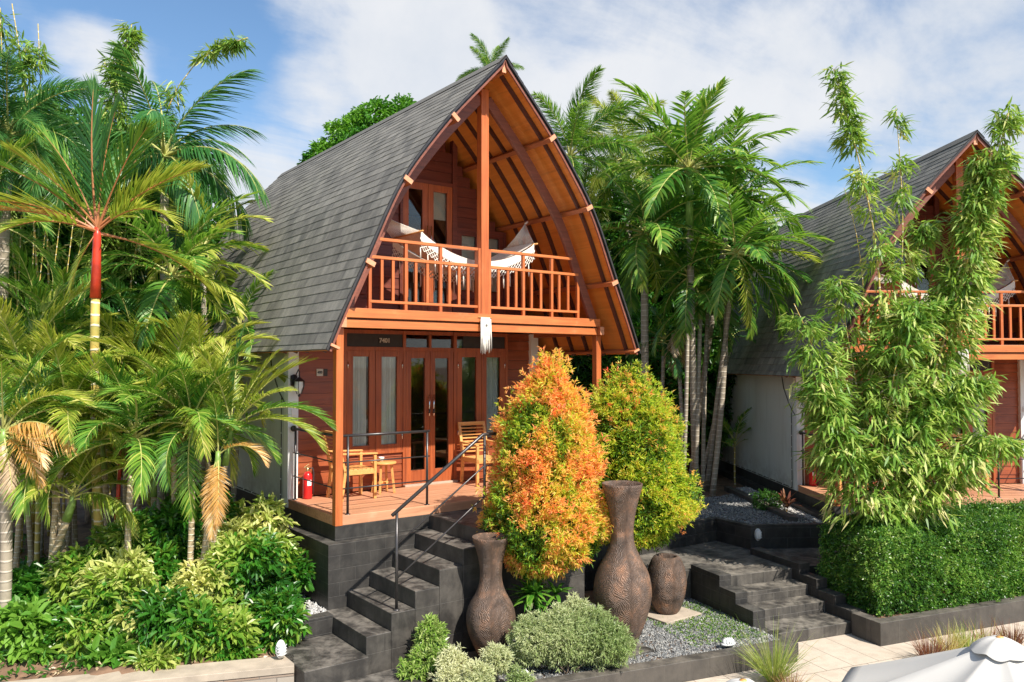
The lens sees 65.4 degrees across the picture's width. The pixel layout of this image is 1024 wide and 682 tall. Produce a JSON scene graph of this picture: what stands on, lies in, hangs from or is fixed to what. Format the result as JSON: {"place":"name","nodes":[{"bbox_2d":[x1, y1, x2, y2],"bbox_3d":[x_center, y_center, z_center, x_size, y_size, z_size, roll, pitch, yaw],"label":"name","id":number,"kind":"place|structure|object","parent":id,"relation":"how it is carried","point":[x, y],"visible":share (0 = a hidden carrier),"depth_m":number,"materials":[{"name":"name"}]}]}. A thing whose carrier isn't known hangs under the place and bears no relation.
{"place":"outdoors","nodes":[
{"label":"outdoors","id":0,"kind":"place"},
{"bbox_2d":[0,481,275,681],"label":"garden soil","id":1,"kind":"structure","parent":0,"point":[83,530],"depth_m":8.52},
{"bbox_2d":[12,560,58,609],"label":"broadleaf plant","id":2,"kind":"object","parent":1,"relation":"on","point":[26,581],"visible":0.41,"depth_m":9.38,"materials":[{"name":"green plant"}]},
{"bbox_2d":[0,593,73,665],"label":"broadleaf plant","id":3,"kind":"object","parent":1,"relation":"on","point":[21,621],"visible":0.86,"depth_m":8.57,"materials":[{"name":"green plant"}]},
{"bbox_2d":[0,4,73,535],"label":"bamboo","id":4,"kind":"object","parent":1,"relation":"on","point":[28,56],"visible":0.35,"depth_m":14.09,"materials":[{"name":"plant"}]},
{"bbox_2d":[0,130,92,285],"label":"palm tree","id":5,"kind":"object","parent":1,"relation":"on","point":[21,232],"visible":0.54,"depth_m":11.93,"materials":[{"name":"green plant"}]},
{"bbox_2d":[0,241,112,563],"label":"palm tree","id":6,"kind":"object","parent":1,"relation":"on","point":[23,258],"visible":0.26,"depth_m":12.17,"materials":[{"name":"green plant"}]},
{"bbox_2d":[0,521,113,680],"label":"ground cover","id":7,"kind":"object","parent":1,"relation":"on","point":[29,665],"visible":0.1,"depth_m":8.36,"materials":[{"name":"green plant"}]},
{"bbox_2d":[0,46,114,424],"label":"palm tree","id":8,"kind":"object","parent":1,"relation":"on","point":[32,113],"visible":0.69,"depth_m":12.33,"materials":[{"name":"green plant"}]},
{"bbox_2d":[0,277,120,567],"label":"palm tree","id":9,"kind":"object","parent":1,"relation":"on","point":[13,342],"visible":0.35,"depth_m":10.43,"materials":[{"name":"green plant"}]},
{"bbox_2d":[0,330,136,607],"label":"palm tree","id":10,"kind":"object","parent":1,"relation":"on","point":[8,401],"visible":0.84,"depth_m":8.95,"materials":[{"name":"green plant"}]},
{"bbox_2d":[33,539,109,608],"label":"variegated shrub","id":11,"kind":"object","parent":1,"relation":"on","point":[64,568],"visible":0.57,"depth_m":9.46,"materials":[{"name":"green plant"}]},
{"bbox_2d":[33,593,115,662],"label":"variegated shrub","id":12,"kind":"object","parent":1,"relation":"on","point":[59,619],"visible":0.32,"depth_m":8.71,"materials":[{"name":"green plant"}]},
{"bbox_2d":[0,349,152,554],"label":"palm tree","id":13,"kind":"object","parent":1,"relation":"on","point":[22,504],"visible":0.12,"depth_m":9.40,"materials":[{"name":"green plant"}]},
{"bbox_2d":[10,230,146,522],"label":"palm tree","id":14,"kind":"object","parent":1,"relation":"on","point":[88,515],"visible":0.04,"depth_m":14.53,"materials":[{"name":"green plant"}]},
{"bbox_2d":[0,255,169,546],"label":"palm tree","id":15,"kind":"object","parent":1,"relation":"on","point":[31,292],"visible":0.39,"depth_m":11.82,"materials":[{"name":"green plant"}]},
{"bbox_2d":[44,592,127,663],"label":"variegated shrub","id":16,"kind":"object","parent":1,"relation":"on","point":[69,647],"visible":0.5,"depth_m":8.65,"materials":[{"name":"green plant"}]},
{"bbox_2d":[0,319,174,570],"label":"palm tree","id":17,"kind":"object","parent":1,"relation":"on","point":[74,382],"visible":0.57,"depth_m":9.38,"materials":[{"name":"green plant"}]},
{"bbox_2d":[13,427,175,570],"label":"palm tree","id":18,"kind":"object","parent":1,"relation":"on","point":[118,507],"visible":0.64,"depth_m":9.51,"materials":[{"name":"green plant"}]},
{"bbox_2d":[12,144,193,513],"bbox_3d":[-7.956,-0.357,16.073,3.814,7.694,3.415,1,-2,-37],"label":"palm tree","id":19,"kind":"object","parent":1,"relation":"on","point":[61,240],"visible":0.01,"depth_m":15.29,"materials":[{"name":"green plant"}]},
{"bbox_2d":[75,625,145,669],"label":"broadleaf plant","id":20,"kind":"object","parent":1,"relation":"on","point":[114,650],"visible":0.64,"depth_m":8.49,"materials":[{"name":"green plant"}]},
{"bbox_2d":[0,72,221,543],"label":"palm tree","id":21,"kind":"object","parent":1,"relation":"on","point":[99,178],"visible":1,"depth_m":9.85,"materials":[{"name":"green plant"}]},
{"bbox_2d":[22,360,200,525],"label":"palm tree","id":22,"kind":"object","parent":1,"relation":"on","point":[103,452],"visible":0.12,"depth_m":10.58,"materials":[{"name":"green plant"}]},
{"bbox_2d":[68,540,163,623],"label":"variegated shrub","id":23,"kind":"object","parent":1,"relation":"on","point":[111,579],"visible":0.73,"depth_m":9.01,"materials":[{"name":"green plant"}]},
{"bbox_2d":[86,500,162,559],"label":"variegated shrub","id":24,"kind":"object","parent":1,"relation":"on","point":[114,535],"visible":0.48,"depth_m":9.75,"materials":[{"name":"green plant"}]},
{"bbox_2d":[50,273,204,512],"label":"palm tree","id":25,"kind":"object","parent":1,"relation":"on","point":[124,303],"visible":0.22,"depth_m":12.42,"materials":[{"name":"green plant"}]},
{"bbox_2d":[16,305,239,505],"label":"palm tree","id":26,"kind":"object","parent":1,"relation":"on","point":[108,324],"visible":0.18,"depth_m":10.85,"materials":[{"name":"green plant"}]},
{"bbox_2d":[14,352,242,561],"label":"palm tree","id":27,"kind":"object","parent":1,"relation":"on","point":[136,405],"visible":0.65,"depth_m":9.17,"materials":[{"name":"green plant"}]},
{"bbox_2d":[115,630,189,671],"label":"variegated shrub","id":28,"kind":"object","parent":1,"relation":"on","point":[154,656],"visible":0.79,"depth_m":8.42,"materials":[{"name":"green plant"}]},
{"bbox_2d":[105,529,200,586],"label":"variegated shrub","id":29,"kind":"object","parent":1,"relation":"on","point":[166,558],"visible":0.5,"depth_m":9.61,"materials":[{"name":"green plant"}]},
{"bbox_2d":[72,301,245,511],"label":"palm tree","id":30,"kind":"object","parent":1,"relation":"on","point":[139,499],"visible":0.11,"depth_m":11.34,"materials":[{"name":"green plant"}]},
{"bbox_2d":[120,584,198,650],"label":"variegated shrub","id":31,"kind":"object","parent":1,"relation":"on","point":[152,615],"visible":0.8,"depth_m":8.72,"materials":[{"name":"green plant"}]},
{"bbox_2d":[67,19,257,527],"bbox_3d":[-6.424,-1.184,14.214,3.395,9.263,1.580,-1,-2,17],"label":"bamboo","id":32,"kind":"object","parent":1,"relation":"on","point":[133,38],"visible":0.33,"depth_m":14.41,"materials":[{"name":"plant"}]},
{"bbox_2d":[57,309,273,504],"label":"palm tree","id":33,"kind":"object","parent":1,"relation":"on","point":[187,317],"visible":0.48,"depth_m":9.85,"materials":[{"name":"green plant"}]},
{"bbox_2d":[61,187,273,483],"bbox_3d":[-4.863,0.636,11.379,2.785,5.629,2.655,-1,-2,33],"label":"palm tree","id":34,"kind":"object","parent":1,"relation":"on","point":[153,294],"visible":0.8,"depth_m":11.34,"materials":[{"name":"green plant"}]},
{"bbox_2d":[138,490,205,556],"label":"variegated shrub","id":35,"kind":"object","parent":1,"relation":"on","point":[169,520],"visible":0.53,"depth_m":9.92,"materials":[{"name":"green plant"}]},
{"bbox_2d":[96,341,282,569],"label":"palm tree","id":36,"kind":"object","parent":1,"relation":"on","point":[195,400],"visible":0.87,"depth_m":9.40,"materials":[{"name":"green plant"}]},
{"bbox_2d":[162,557,244,608],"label":"variegated shrub","id":37,"kind":"object","parent":1,"relation":"on","point":[192,578],"visible":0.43,"depth_m":9.25,"materials":[{"name":"green plant"}]},
{"bbox_2d":[157,590,264,664],"bbox_3d":[-3.434,3.176,8.987,1.204,0.883,1.119,1,-2,-37],"label":"variegated shrub","id":38,"kind":"object","parent":1,"relation":"on","point":[208,624],"visible":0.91,"depth_m":8.70,"materials":[{"name":"green plant"}]},
{"bbox_2d":[199,391,270,565],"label":"palm tree","id":39,"kind":"object","parent":1,"relation":"on","point":[215,484],"visible":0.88,"depth_m":9.37,"materials":[{"name":"beige plant"}]},
{"bbox_2d":[199,527,289,603],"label":"variegated shrub","id":40,"kind":"object","parent":1,"relation":"on","point":[245,562],"visible":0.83,"depth_m":9.43,"materials":[{"name":"green plant"}]},
{"bbox_2d":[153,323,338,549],"bbox_3d":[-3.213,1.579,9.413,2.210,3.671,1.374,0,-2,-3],"label":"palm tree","id":41,"kind":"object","parent":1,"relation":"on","point":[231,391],"visible":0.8,"depth_m":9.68,"materials":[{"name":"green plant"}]},
{"bbox_2d":[241,582,311,654],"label":"variegated shrub","id":42,"kind":"object","parent":1,"relation":"on","point":[281,611],"visible":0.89,"depth_m":9.08,"materials":[{"name":"green plant"}]},
{"bbox_2d":[301,594,326,614],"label":"gravel","id":43,"kind":"structure","parent":0,"point":[314,608],"depth_m":9.86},
{"bbox_2d":[0,0,1023,228],"label":"sky","id":44,"kind":"structure","parent":0,"point":[944,63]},
{"bbox_2d":[541,455,815,523],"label":"bed soil","id":45,"kind":"structure","parent":0,"point":[722,481],"depth_m":18.00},
{"bbox_2d":[297,93,416,164],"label":"leafy tree","id":46,"kind":"object","parent":45,"relation":"on","point":[356,120],"visible":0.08,"depth_m":20.77,"materials":[{"name":"green plant"}]},
{"bbox_2d":[531,65,643,201],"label":"palm tree","id":47,"kind":"object","parent":45,"relation":"on","point":[575,136],"visible":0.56,"depth_m":20.00,"materials":[{"name":"green plant"}]},
{"bbox_2d":[576,308,673,435],"bbox_3d":[2.896,1.185,20.311,3.104,4.288,2.790,1,-2,-37],"label":"bush","id":48,"kind":"object","parent":45,"relation":"on","point":[613,359],"visible":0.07,"depth_m":19.55,"materials":[{"name":"green plant"}]},
{"bbox_2d":[579,88,683,285],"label":"palm tree","id":49,"kind":"object","parent":45,"relation":"on","point":[615,132],"visible":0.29,"depth_m":21.46,"materials":[{"name":"green plant"}]},
{"bbox_2d":[583,155,698,304],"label":"leafy tree","id":50,"kind":"object","parent":45,"relation":"on","point":[623,210],"visible":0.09,"depth_m":21.68,"materials":[{"name":"green plant"}]},
{"bbox_2d":[574,155,728,488],"bbox_3d":[2.921,-0.309,17.131,3.762,7.222,3.839,1,-2,-37],"label":"palm tree","id":51,"kind":"object","parent":45,"relation":"on","point":[644,245],"visible":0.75,"depth_m":17.01,"materials":[{"name":"green plant"}]},
{"bbox_2d":[613,246,705,331],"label":"leafy tree","id":52,"kind":"object","parent":45,"relation":"on","point":[650,319],"visible":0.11,"depth_m":21.16,"materials":[{"name":"green plant"}]},
{"bbox_2d":[625,303,708,404],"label":"palm tree","id":53,"kind":"object","parent":45,"relation":"on","point":[677,368],"visible":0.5,"depth_m":17.37,"materials":[{"name":"green plant"}]},
{"bbox_2d":[633,330,730,466],"bbox_3d":[4.105,1.510,19.765,2.926,3.706,2.746,1,-2,-37],"label":"bush","id":54,"kind":"object","parent":45,"relation":"on","point":[674,386],"visible":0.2,"depth_m":18.96,"materials":[{"name":"green plant"}]},
{"bbox_2d":[637,230,734,472],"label":"palm tree","id":55,"kind":"object","parent":45,"relation":"on","point":[683,313],"visible":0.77,"depth_m":16.43,"materials":[{"name":"green plant"}]},
{"bbox_2d":[596,76,798,492],"bbox_3d":[3.412,-1.148,16.460,4.128,8.858,4.279,1,-2,-37],"label":"palm tree","id":56,"kind":"object","parent":45,"relation":"on","point":[689,144],"visible":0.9,"depth_m":16.21,"materials":[{"name":"green plant"}]},
{"bbox_2d":[664,314,737,473],"bbox_3d":[5.045,1.201,20.138,2.912,4.248,2.704,1,-2,-37],"label":"bush","id":57,"kind":"object","parent":45,"relation":"on","point":[729,387],"visible":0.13,"depth_m":19.23,"materials":[{"name":"green plant"}]},
{"bbox_2d":[648,252,760,492],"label":"palm tree","id":58,"kind":"object","parent":45,"relation":"on","point":[703,297],"visible":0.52,"depth_m":16.66,"materials":[{"name":"green plant"}]},
{"bbox_2d":[650,239,773,491],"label":"palm tree","id":59,"kind":"object","parent":45,"relation":"on","point":[678,342],"visible":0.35,"depth_m":17.05,"materials":[{"name":"green plant"}]},
{"bbox_2d":[656,186,770,318],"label":"leafy tree","id":60,"kind":"object","parent":45,"relation":"on","point":[711,229],"visible":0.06,"depth_m":20.75,"materials":[{"name":"green plant"}]},
{"bbox_2d":[671,231,785,495],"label":"palm tree","id":61,"kind":"object","parent":45,"relation":"on","point":[750,334],"visible":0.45,"depth_m":16.60,"materials":[{"name":"green plant"}]},
{"bbox_2d":[655,105,823,484],"bbox_3d":[4.684,-0.749,17.423,3.439,8.103,3.266,1,-2,-37],"label":"palm tree","id":62,"kind":"object","parent":45,"relation":"on","point":[700,218],"visible":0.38,"depth_m":17.30,"materials":[{"name":"green plant"}]},
{"bbox_2d":[668,492,812,524],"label":"gravel","id":63,"kind":"structure","parent":45,"relation":"on","point":[748,512],"depth_m":14.61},
{"bbox_2d":[650,179,834,490],"bbox_3d":[4.499,0.047,15.940,3.141,6.439,3.623,1,-2,-37],"label":"palm tree","id":64,"kind":"object","parent":45,"relation":"on","point":[742,245],"visible":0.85,"depth_m":15.86,"materials":[{"name":"green plant"}]},
{"bbox_2d":[688,621,1023,681],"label":"paving","id":65,"kind":"structure","parent":0,"point":[839,658],"depth_m":9.95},
{"bbox_2d":[413,590,774,681],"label":"front bed","id":66,"kind":"object","parent":65,"relation":"on","point":[474,654],"depth_m":9.72,"materials":[{"name":"plant"}]},
{"bbox_2d":[396,611,451,681],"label":"shrub","id":67,"kind":"object","parent":66,"relation":"on","point":[431,636],"visible":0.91,"depth_m":8.77,"materials":[{"name":"green plant"}]},
{"bbox_2d":[427,640,515,681],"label":"shrub","id":68,"kind":"object","parent":66,"relation":"on","point":[486,668],"visible":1,"depth_m":8.47,"materials":[{"name":"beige plant"}]},
{"bbox_2d":[466,532,515,660],"bbox_3d":[-0.248,3.017,9.371,0.582,1.438,0.582,-2,-2,43],"label":"clay vase","id":69,"kind":"object","parent":66,"relation":"on","point":[490,614],"visible":0.88,"depth_m":9.21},
{"bbox_2d":[471,346,612,614],"bbox_3d":[0.408,1.897,9.961,1.723,3.714,1.791,1,-2,-37],"label":"topiary","id":70,"kind":"object","parent":66,"relation":"on","point":[526,450],"visible":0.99,"depth_m":9.56,"materials":[{"name":"orange plant"}]},
{"bbox_2d":[505,591,643,674],"bbox_3d":[0.685,3.328,9.068,1.584,0.872,0.963,0,-2,-6],"label":"shrub","id":71,"kind":"object","parent":66,"relation":"on","point":[576,629],"visible":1,"depth_m":8.85,"materials":[{"name":"green plant"}]},
{"bbox_2d":[494,598,779,681],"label":"gravel","id":72,"kind":"structure","parent":66,"relation":"on","point":[663,650],"depth_m":9.93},
{"bbox_2d":[509,573,573,645],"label":"plant","id":73,"kind":"object","parent":72,"relation":"on","point":[532,590],"visible":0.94,"depth_m":9.56,"materials":[{"name":"green plant"}]},
{"bbox_2d":[647,605,701,624],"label":"base slab","id":74,"kind":"structure","parent":72,"relation":"on","point":[683,613],"depth_m":10.85,"materials":[{"name":"beige stone"}]},
{"bbox_2d":[648,553,686,614],"bbox_3d":[2.138,3.355,11.030,0.545,0.770,0.545,-1,-2,35],"label":"clay jar","id":75,"kind":"object","parent":74,"relation":"on","point":[667,574],"visible":0.93,"depth_m":10.83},
{"bbox_2d":[646,601,766,646],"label":"seedlings","id":76,"kind":"object","parent":72,"relation":"on","point":[739,633],"visible":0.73,"depth_m":10.45,"materials":[{"name":"green plant"}]},
{"bbox_2d":[627,643,653,657],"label":"base slab","id":77,"kind":"structure","parent":66,"relation":"on","point":[645,649],"depth_m":9.59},
{"bbox_2d":[593,480,651,645],"bbox_3d":[1.330,2.713,9.603,0.696,1.998,0.696,-1,-2,35],"label":"clay vase","id":78,"kind":"object","parent":77,"relation":"on","point":[622,589],"visible":0.84,"depth_m":9.41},
{"bbox_2d":[582,356,707,554],"bbox_3d":[1.750,2.000,11.350,1.978,3.590,1.934,1,-2,-37],"label":"topiary","id":79,"kind":"object","parent":66,"relation":"on","point":[623,407],"visible":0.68,"depth_m":10.85,"materials":[{"name":"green plant"}]},
{"bbox_2d":[725,618,819,681],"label":"grass tuft","id":80,"kind":"object","parent":65,"relation":"on","point":[776,662],"visible":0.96,"depth_m":9.07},
{"bbox_2d":[842,635,1023,681],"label":"parasol","id":81,"kind":"object","parent":65,"relation":"on","point":[995,658],"visible":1,"depth_m":5.21,"materials":[{"name":"white fabric"}]},
{"label":"ground","id":82,"kind":"structure","parent":0,"visible":0},
{"bbox_2d":[7,655,293,681],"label":"garden wall","id":83,"kind":"structure","parent":82,"relation":"on","point":[271,669],"depth_m":8.32,"materials":[{"name":"beige stone"}]},
{"bbox_2d":[168,54,640,609],"bbox_3d":[-2.632,0.283,14.430,5.275,8.343,8.606,1,-2,-37],"label":"bungalow","id":84,"kind":"object","parent":82,"relation":"on","point":[404,372],"visible":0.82,"depth_m":12.14,"materials":[{"name":"brown wood"}]},
{"bbox_2d":[321,430,377,500],"bbox_3d":[-2.331,1.761,11.413,0.644,0.972,0.535,1,-2,-37],"label":"armchair","id":85,"kind":"object","parent":84,"relation":"on","point":[360,469],"visible":0.75,"depth_m":11.38,"materials":[{"name":"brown wood"}]},
{"bbox_2d":[403,182,427,310],"bbox_3d":[-1.531,-1.428,12.680,0.452,2.220,0.108,1,-2,-37],"label":"balcony door","id":86,"kind":"structure","parent":84,"relation":"in","point":[423,187],"depth_m":12.76,"materials":[{"name":"brown wood"}]},
{"bbox_2d":[406,351,429,484],"bbox_3d":[-1.485,1.217,12.636,0.432,2.110,0.108,1,-2,-37],"label":"door","id":87,"kind":"structure","parent":84,"relation":"in","point":[411,475],"depth_m":12.65,"materials":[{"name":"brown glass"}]},
{"bbox_2d":[428,184,451,311],"bbox_3d":[-1.170,-1.420,12.968,0.456,2.220,0.140,1,-2,-37],"label":"balcony door","id":88,"kind":"structure","parent":84,"relation":"in","point":[439,197],"depth_m":13.02,"materials":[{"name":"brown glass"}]},
{"bbox_2d":[430,351,452,481],"bbox_3d":[-1.131,1.224,12.899,0.435,2.110,0.108,1,-2,-37],"label":"door","id":89,"kind":"structure","parent":84,"relation":"in","point":[447,474],"depth_m":12.93,"materials":[{"name":"brown wood"}]},
{"bbox_2d":[387,219,537,294],"bbox_3d":[-0.870,-1.349,12.028,2.811,1.220,0.960,1,-2,-37],"label":"hammock","id":90,"kind":"object","parent":84,"relation":"hanging from","point":[431,253],"visible":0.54,"depth_m":11.95,"materials":[{"name":"fabric"}]},
{"bbox_2d":[458,421,500,486],"bbox_3d":[-0.505,1.803,12.854,0.535,0.972,0.644,1,-2,-33],"label":"armchair","id":91,"kind":"object","parent":84,"relation":"on","point":[477,459],"visible":0.73,"depth_m":12.94,"materials":[{"name":"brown wood"}]},
{"bbox_2d":[275,432,583,681],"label":"stone steps","id":92,"kind":"structure","parent":82,"relation":"on","point":[436,571],"depth_m":9.44,"materials":[{"name":"black stone"}]},
{"bbox_2d":[534,639,796,681],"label":"planter wall","id":93,"kind":"structure","parent":82,"relation":"on","point":[698,666],"depth_m":9.14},
{"bbox_2d":[640,517,830,554],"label":"raised bed wall","id":94,"kind":"structure","parent":82,"relation":"on","point":[773,536],"depth_m":13.18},
{"bbox_2d":[602,541,890,654],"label":"terrace steps","id":95,"kind":"structure","parent":82,"relation":"on","point":[756,587],"depth_m":11.40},
{"bbox_2d":[706,130,1023,562],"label":"bungalow","id":96,"kind":"object","parent":82,"relation":"on","point":[764,454],"visible":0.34,"depth_m":15.47,"materials":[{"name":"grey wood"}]},
{"bbox_2d":[874,259,1017,318],"bbox_3d":[7.699,-0.887,14.530,2.811,1.220,0.960,0,-2,-2],"label":"hammock","id":97,"kind":"object","parent":96,"relation":"hanging from","point":[998,285],"visible":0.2,"depth_m":14.36,"materials":[{"name":"fabric"}]},
{"bbox_2d":[829,565,1023,645],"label":"hedge planter","id":98,"kind":"object","parent":82,"relation":"on","point":[883,630],"visible":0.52,"depth_m":10.69,"materials":[{"name":"concrete"}]},
{"bbox_2d":[776,61,1023,595],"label":"bamboo","id":99,"kind":"object","parent":98,"relation":"on","point":[922,418],"visible":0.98,"depth_m":11.51,"materials":[{"name":"plant"}]},
{"bbox_2d":[816,495,1023,616],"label":"clipped hedge","id":100,"kind":"object","parent":98,"relation":"in","point":[988,525],"visible":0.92,"depth_m":11.16,"materials":[{"name":"green plant"}]},
{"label":"strip soil","id":101,"kind":"structure","parent":0,"visible":0},
{"bbox_2d":[39,39,270,512],"bbox_3d":[-6.051,-0.755,13.501,3.845,8.433,3.883,1,-2,-37],"label":"palm tree","id":102,"kind":"object","parent":101,"relation":"on","point":[215,183],"visible":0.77,"depth_m":13.60,"materials":[{"name":"green plant"}]},
{"bbox_2d":[119,264,258,484],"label":"palm tree","id":103,"kind":"object","parent":101,"relation":"on","point":[186,301],"visible":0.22,"depth_m":12.06,"materials":[{"name":"green plant"}]},
{"bbox_2d":[114,162,273,487],"bbox_3d":[-5.011,0.299,13.212,2.566,6.210,2.479,0,-2,5],"label":"palm tree","id":104,"kind":"object","parent":101,"relation":"on","point":[153,275],"visible":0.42,"depth_m":13.08,"materials":[{"name":"green plant"}]},
{"bbox_2d":[104,304,289,482],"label":"palm tree","id":105,"kind":"object","parent":101,"relation":"on","point":[200,336],"visible":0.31,"depth_m":10.91,"materials":[{"name":"green plant"}]},
{"bbox_2d":[193,269,274,500],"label":"palm tree","id":106,"kind":"object","parent":101,"relation":"on","point":[253,285],"visible":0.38,"depth_m":12.18,"materials":[{"name":"green plant"}]},
{"bbox_2d":[194,490,298,558],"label":"variegated shrub","id":107,"kind":"object","parent":101,"relation":"on","point":[272,513],"visible":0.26,"depth_m":10.28,"materials":[{"name":"green plant"}]},
{"bbox_2d":[216,516,305,589],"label":"variegated shrub","id":108,"kind":"object","parent":101,"relation":"on","point":[271,530],"visible":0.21,"depth_m":9.98,"materials":[{"name":"green plant"}]},
{"bbox_2d":[261,546,315,592],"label":"variegated shrub","id":109,"kind":"object","parent":101,"relation":"on","point":[305,575],"visible":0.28,"depth_m":9.89,"materials":[{"name":"green plant"}]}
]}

